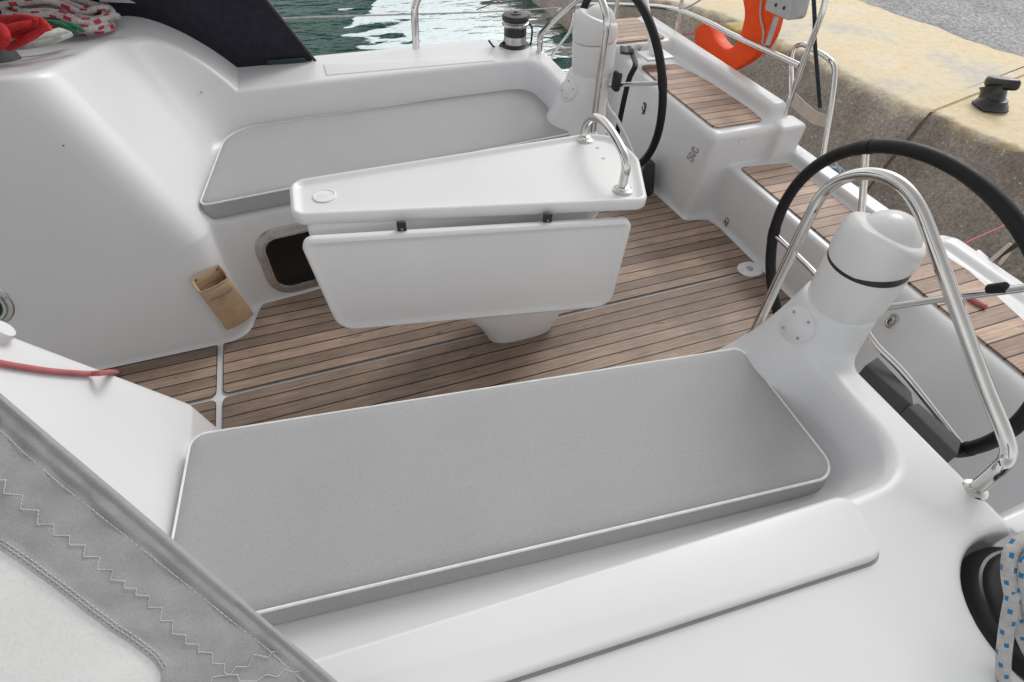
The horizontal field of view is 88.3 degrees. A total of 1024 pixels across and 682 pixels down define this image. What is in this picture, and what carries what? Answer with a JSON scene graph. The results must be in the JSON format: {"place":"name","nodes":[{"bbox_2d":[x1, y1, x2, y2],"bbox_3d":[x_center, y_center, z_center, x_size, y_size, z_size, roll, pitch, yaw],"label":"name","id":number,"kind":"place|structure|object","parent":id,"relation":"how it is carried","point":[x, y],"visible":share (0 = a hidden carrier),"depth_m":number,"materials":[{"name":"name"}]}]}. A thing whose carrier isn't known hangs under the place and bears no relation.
{"place":"outdoors","nodes":[
{"label":"outdoors","id":0,"kind":"place"},
{"bbox_2d":[269,0,572,73],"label":"water","id":1,"kind":"structure","parent":0,"point":[326,36],"depth_m":6.17,"materials":[{"name":"teal liquid"}]},
{"bbox_2d":[0,16,1023,681],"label":"sailboat","id":2,"kind":"object","parent":1,"relation":"on","point":[114,236],"visible":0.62,"depth_m":1.64,"materials":[{"name":"white plastic"}]},
{"bbox_2d":[0,49,21,63],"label":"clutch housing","id":3,"kind":"object","parent":2,"relation":"on","point":[9,56],"visible":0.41,"depth_m":1.59,"materials":[{"name":"grey plastic"}]},
{"bbox_2d":[0,14,51,50],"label":"folded rope","id":4,"kind":"object","parent":2,"relation":"on","point":[21,30],"visible":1,"depth_m":1.52,"materials":[{"name":"red fabric"}]},
{"bbox_2d":[15,27,72,49],"bbox_3d":[-1.478,-0.966,1.668,0.135,0.065,0.179,24,52,19],"label":"folded rope","id":5,"kind":"object","parent":2,"relation":"on","point":[55,35],"visible":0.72,"depth_m":1.66,"materials":[{"name":"white fabric"}]},
{"bbox_2d":[0,360,119,375],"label":"red line","id":6,"kind":"object","parent":2,"relation":"on","point":[26,367],"visible":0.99,"depth_m":1.03,"materials":[{"name":"red fabric"}]},
{"bbox_2d":[0,0,120,35],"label":"coiled rope","id":7,"kind":"object","parent":2,"relation":"on","point":[92,18],"visible":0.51,"depth_m":1.90,"materials":[{"name":"white fabric"}]},
{"bbox_2d":[45,19,84,35],"bbox_3d":[-1.366,-0.960,1.620,0.055,0.060,0.096,31,54,23],"label":"folded rope","id":8,"kind":"object","parent":2,"relation":"on","point":[73,28],"visible":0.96,"depth_m":1.60,"materials":[{"name":"green fabric"}]},
{"bbox_2d":[0,0,316,66],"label":"navy canvas panel","id":9,"kind":"object","parent":2,"relation":"on","point":[242,33],"visible":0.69,"depth_m":2.23,"materials":[{"name":"blue fabric"}]},
{"bbox_2d":[0,393,337,681],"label":"spray hood","id":10,"kind":"object","parent":2,"relation":"attached to","point":[101,580],"visible":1,"depth_m":0.64,"materials":[{"name":"grey fabric"}]},
{"bbox_2d":[0,550,160,681],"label":"clear window","id":11,"kind":"structure","parent":10,"relation":"in","point":[45,637],"depth_m":0.60,"materials":[{"name":"plastic"}]},
{"bbox_2d":[190,264,252,329],"bbox_3d":[-1.050,-0.150,1.932,0.082,0.246,0.137,37,56,27],"label":"leather pouch","id":12,"kind":"object","parent":2,"relation":"attached to","point":[216,289],"visible":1,"depth_m":1.89,"materials":[{"name":"brown leather"}]},
{"bbox_2d":[200,89,570,218],"bbox_3d":[-0.518,-0.868,2.266,1.540,0.064,0.574,-17,51,-17],"label":"seat cushion","id":13,"kind":"object","parent":2,"relation":"on","point":[261,166],"visible":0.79,"depth_m":2.19,"materials":[{"name":"grey fabric"}]},
{"bbox_2d":[411,0,421,49],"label":"guard stanchion","id":14,"kind":"object","parent":2,"relation":"attached to","point":[415,4],"visible":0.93,"depth_m":2.58,"materials":[{"name":"silver metal"}]},
{"bbox_2d":[290,112,646,342],"bbox_3d":[-0.102,-0.292,1.804,1.106,0.785,0.461,-14,50,-14],"label":"folding table","id":15,"kind":"object","parent":2,"relation":"on","point":[512,243],"visible":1,"depth_m":1.63,"materials":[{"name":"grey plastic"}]},
{"bbox_2d":[488,40,504,46],"bbox_3d":[-0.069,-1.468,2.614,0.105,0.054,0.009,-14,50,-14],"label":"loose line","id":16,"kind":"object","parent":2,"relation":"on","point":[492,45],"visible":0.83,"depth_m":2.61,"materials":[{"name":"black fabric"}]},
{"bbox_2d":[171,348,829,625],"bbox_3d":[-0.001,0.283,1.249,1.473,0.064,0.461,-9,49,-10],"label":"seat cushion","id":17,"kind":"object","parent":2,"relation":"on","point":[277,522],"visible":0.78,"depth_m":1.19,"materials":[{"name":"grey fabric"}]},
{"bbox_2d":[501,10,531,50],"bbox_3d":[0.016,-1.523,2.597,0.184,0.169,0.184,-14,50,-14],"label":"winch","id":18,"kind":"object","parent":2,"relation":"on","point":[515,23],"visible":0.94,"depth_m":2.55,"materials":[{"name":"black metal"}]},
{"bbox_2d":[529,23,532,44],"bbox_3d":[0.086,-1.525,2.632,0.039,0.128,0.010,-14,50,-14],"label":"loose line","id":19,"kind":"object","parent":18,"relation":"hanging from","point":[530,25],"visible":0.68,"depth_m":2.63,"materials":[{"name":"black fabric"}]},
{"bbox_2d":[551,13,573,56],"bbox_3d":[0.279,-1.709,2.959,0.042,0.268,0.175,-30,55,-26],"label":"support tube","id":20,"kind":"object","parent":2,"relation":"attached to","point":[565,37],"visible":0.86,"depth_m":2.93,"materials":[{"name":"silver metal"}]},
{"bbox_2d":[536,0,609,134],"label":"grab hoop","id":21,"kind":"object","parent":2,"relation":"attached to","point":[562,12],"visible":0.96,"depth_m":2.13,"materials":[{"name":"silver metal"}]},
{"bbox_2d":[560,4,617,101],"bbox_3d":[0.312,-1.191,2.180,0.237,0.341,0.181,-16,51,-11],"label":"steering pedestal","id":22,"kind":"object","parent":2,"relation":"on","point":[587,30],"visible":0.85,"depth_m":2.11,"materials":[{"name":"plastic"}]},
{"bbox_2d":[580,0,666,166],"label":"helm wheel","id":23,"kind":"object","parent":22,"relation":"attached to","point":[652,30],"visible":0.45,"depth_m":2.08,"materials":[{"name":"black leather"}]},
{"bbox_2d":[611,70,621,91],"bbox_3d":[0.441,-1.096,2.223,0.030,0.080,0.045,-14,50,-14],"label":"hub clamp","id":24,"kind":"object","parent":23,"relation":"attached to","point":[616,81],"visible":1,"depth_m":2.21,"materials":[{"name":"black plastic"}]},
{"bbox_2d":[620,45,629,54],"bbox_3d":[0.575,-1.481,2.681,0.055,0.050,0.213,10,48,7],"label":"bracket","id":25,"kind":"object","parent":2,"relation":"on","point":[624,50],"visible":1,"depth_m":2.62,"materials":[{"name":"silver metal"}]},
{"bbox_2d":[615,46,637,133],"bbox_3d":[0.600,-1.283,2.817,0.061,0.444,0.299,8,48,5],"label":"black strap","id":26,"kind":"object","parent":2,"relation":"attached to","point":[632,71],"visible":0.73,"depth_m":2.67,"materials":[{"name":"fabric"}]},
{"bbox_2d":[630,44,642,51],"bbox_3d":[0.636,-1.500,2.699,0.070,0.034,0.035,-19,52,-18],"label":"red white cord","id":27,"kind":"object","parent":26,"relation":"on","point":[639,47],"visible":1,"depth_m":2.69,"materials":[{"name":"fabric"}]},
{"bbox_2d":[637,49,673,61],"bbox_3d":[0.758,-1.510,2.787,0.160,0.012,0.120,-14,50,-14],"label":"mounting plate","id":28,"kind":"object","parent":2,"relation":"attached to","point":[646,56],"visible":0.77,"depth_m":2.77,"materials":[{"name":"white plastic"}]},
{"bbox_2d":[644,0,653,55],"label":"white post","id":29,"kind":"object","parent":28,"relation":"on","point":[651,52],"visible":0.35,"depth_m":2.78,"materials":[{"name":"white metal"}]},
{"bbox_2d":[557,0,837,155],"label":"stern rail","id":30,"kind":"object","parent":2,"relation":"attached to","point":[791,61],"visible":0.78,"depth_m":2.42,"materials":[{"name":"silver metal"}]},
{"bbox_2d":[282,2,632,18],"bbox_3d":[-0.362,-2.047,3.271,2.270,0.289,0.708,-14,50,-14],"label":"guard wire","id":31,"kind":"object","parent":30,"relation":"attached to","point":[418,13],"visible":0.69,"depth_m":2.98,"materials":[{"name":"grey metal"}]},
{"bbox_2d":[682,0,700,8],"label":"lashing","id":32,"kind":"object","parent":30,"relation":"attached to","point":[691,4],"visible":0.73,"depth_m":2.97,"materials":[{"name":"white fabric"}]},
{"bbox_2d":[690,18,693,40],"bbox_3d":[1.029,-1.703,2.956,0.008,0.181,0.184,-14,50,-14],"label":"lanyard","id":33,"kind":"object","parent":30,"relation":"hanging from","point":[692,28],"visible":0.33,"depth_m":2.96,"materials":[{"name":"white fabric"}]},
{"bbox_2d":[695,0,783,70],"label":"life ring","id":34,"kind":"object","parent":30,"relation":"hanging from","point":[758,20],"visible":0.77,"depth_m":2.67,"materials":[{"name":"orange plastic"}]},
{"bbox_2d":[762,0,809,53],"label":"rescue light box","id":35,"kind":"object","parent":30,"relation":"attached to","point":[791,9],"visible":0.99,"depth_m":2.34,"materials":[{"name":"grey plastic"}]},
{"bbox_2d":[791,93,826,126],"bbox_3d":[1.401,-1.081,2.476,0.028,0.098,0.232,-22,52,-20],"label":"canvas flap","id":36,"kind":"object","parent":30,"relation":"attached to","point":[803,108],"visible":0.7,"depth_m":2.49,"materials":[{"name":"beige fabric"}]},
{"bbox_2d":[811,0,821,107],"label":"shore cable","id":37,"kind":"object","parent":30,"relation":"hanging from","point":[815,52],"visible":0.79,"depth_m":2.36,"materials":[{"name":"rubber"}]},
{"bbox_2d":[779,210,925,343],"bbox_3d":[0.804,-0.146,1.254,0.234,0.344,0.181,-16,51,-11],"label":"steering pedestal","id":38,"kind":"object","parent":2,"relation":"on","point":[869,265],"visible":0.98,"depth_m":1.17,"materials":[{"name":"white plastic"}]},
{"bbox_2d":[745,167,1018,499],"bbox_3d":[0.854,-0.003,1.199,0.066,0.607,0.689,-15,50,-15],"label":"grab hoop","id":39,"kind":"object","parent":2,"relation":"attached to","point":[999,467],"visible":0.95,"depth_m":1.05,"materials":[{"name":"silver metal"}]},
{"bbox_2d":[765,139,1023,457],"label":"helm wheel","id":40,"kind":"object","parent":2,"relation":"attached to","point":[1001,204],"visible":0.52,"depth_m":1.23,"materials":[{"name":"black leather"}]},
{"bbox_2d":[859,357,960,462],"bbox_3d":[1.000,0.216,1.383,0.055,0.190,0.295,-14,50,-14],"label":"foot brace","id":41,"kind":"object","parent":2,"relation":"attached to","point":[885,383],"visible":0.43,"depth_m":1.31,"materials":[{"name":"grey plastic"}]},
{"bbox_2d":[968,298,987,308],"bbox_3d":[1.414,-0.117,1.603,0.020,0.017,0.056,-27,54,-24],"label":"red lashing","id":42,"kind":"object","parent":2,"relation":"on","point":[975,301],"visible":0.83,"depth_m":1.59,"materials":[{"name":"red fabric"}]},
{"bbox_2d":[960,547,1023,677],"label":"winch","id":43,"kind":"object","parent":2,"relation":"on","point":[981,585],"visible":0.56,"depth_m":0.98,"materials":[{"name":"black metal"}]},
{"bbox_2d":[995,530,1023,681],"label":"coiled rope","id":44,"kind":"object","parent":43,"relation":"hanging from","point":[1011,624],"visible":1,"depth_m":0.83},
{"bbox_2d":[965,212,1023,243],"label":"mooring line","id":45,"kind":"object","parent":2,"relation":"attached to","point":[984,234],"visible":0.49,"depth_m":2.04,"materials":[{"name":"red fabric"}]},
{"bbox_2d":[977,242,1017,264],"bbox_3d":[1.656,-0.315,1.788,0.160,0.173,0.097,-29,55,-25],"label":"stern cleat","id":46,"kind":"object","parent":2,"relation":"attached to","point":[1004,252],"visible":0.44,"depth_m":1.76,"materials":[{"name":"silver metal"}]},
{"bbox_2d":[999,502,1023,533],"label":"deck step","id":47,"kind":"object","parent":2,"relation":"attached to","point":[1013,517],"visible":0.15,"depth_m":1.21,"materials":[{"name":"white plastic"}]},
{"bbox_2d":[477,0,501,9],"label":"mooring line","id":48,"kind":"object","parent":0,"point":[489,4],"visible":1,"depth_m":3.91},
{"bbox_2d":[641,159,654,195],"bbox_3d":[0.680,-0.885,2.775,0.103,0.162,0.210,-14,50,-14],"label":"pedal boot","id":49,"kind":"object","parent":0,"point":[648,170],"visible":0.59,"depth_m":2.72,"materials":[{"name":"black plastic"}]},
{"bbox_2d":[531,0,1023,188],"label":"quay","id":50,"kind":"structure","parent":0,"point":[900,77],"depth_m":4.23,"materials":[{"name":"concrete"}]},
{"bbox_2d":[723,21,743,34],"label":"kerb block","id":51,"kind":"structure","parent":50,"relation":"on","point":[736,27],"depth_m":4.56,"materials":[{"name":"yellow paint"}]},
{"bbox_2d":[930,74,1023,111],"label":"quay joint line","id":52,"kind":"object","parent":50,"relation":"on","point":[954,102],"visible":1,"depth_m":3.71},
{"bbox_2d":[860,0,1023,55],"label":"asphalt","id":53,"kind":"structure","parent":0,"point":[997,24],"depth_m":4.98,"materials":[{"name":"grey asphalt"}]},
{"bbox_2d":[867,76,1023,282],"bbox_3d":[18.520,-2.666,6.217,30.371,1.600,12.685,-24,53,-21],"label":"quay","id":54,"kind":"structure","parent":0,"point":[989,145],"depth_m":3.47,"materials":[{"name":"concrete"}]},
{"bbox_2d":[867,113,930,191],"bbox_3d":[2.684,-1.181,3.850,0.394,0.890,0.023,-24,53,-22],"label":"quay joint filler","id":55,"kind":"object","parent":54,"relation":"in","point":[910,137],"visible":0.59,"depth_m":3.66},
{"bbox_2d":[971,75,1020,112],"bbox_3d":[3.280,-1.685,3.582,0.210,0.225,0.261,-14,50,-14],"label":"bollard","id":56,"kind":"object","parent":54,"relation":"on","point":[992,98],"visible":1,"depth_m":3.55,"materials":[{"name":"metal"}]},
{"bbox_3d":[1.691,-0.672,2.564,0.337,0.060,0.303,-14,50,-14],"label":"folding platform","id":57,"kind":"object","parent":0,"visible":0},
{"bbox_2d":[829,162,853,183],"bbox_3d":[1.727,-0.864,2.788,0.206,0.225,0.142,-14,50,-14],"label":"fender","id":58,"kind":"object","parent":57,"relation":"hanging from","point":[837,168],"visible":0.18,"depth_m":2.74,"materials":[{"name":"blue plastic"}]}
]}

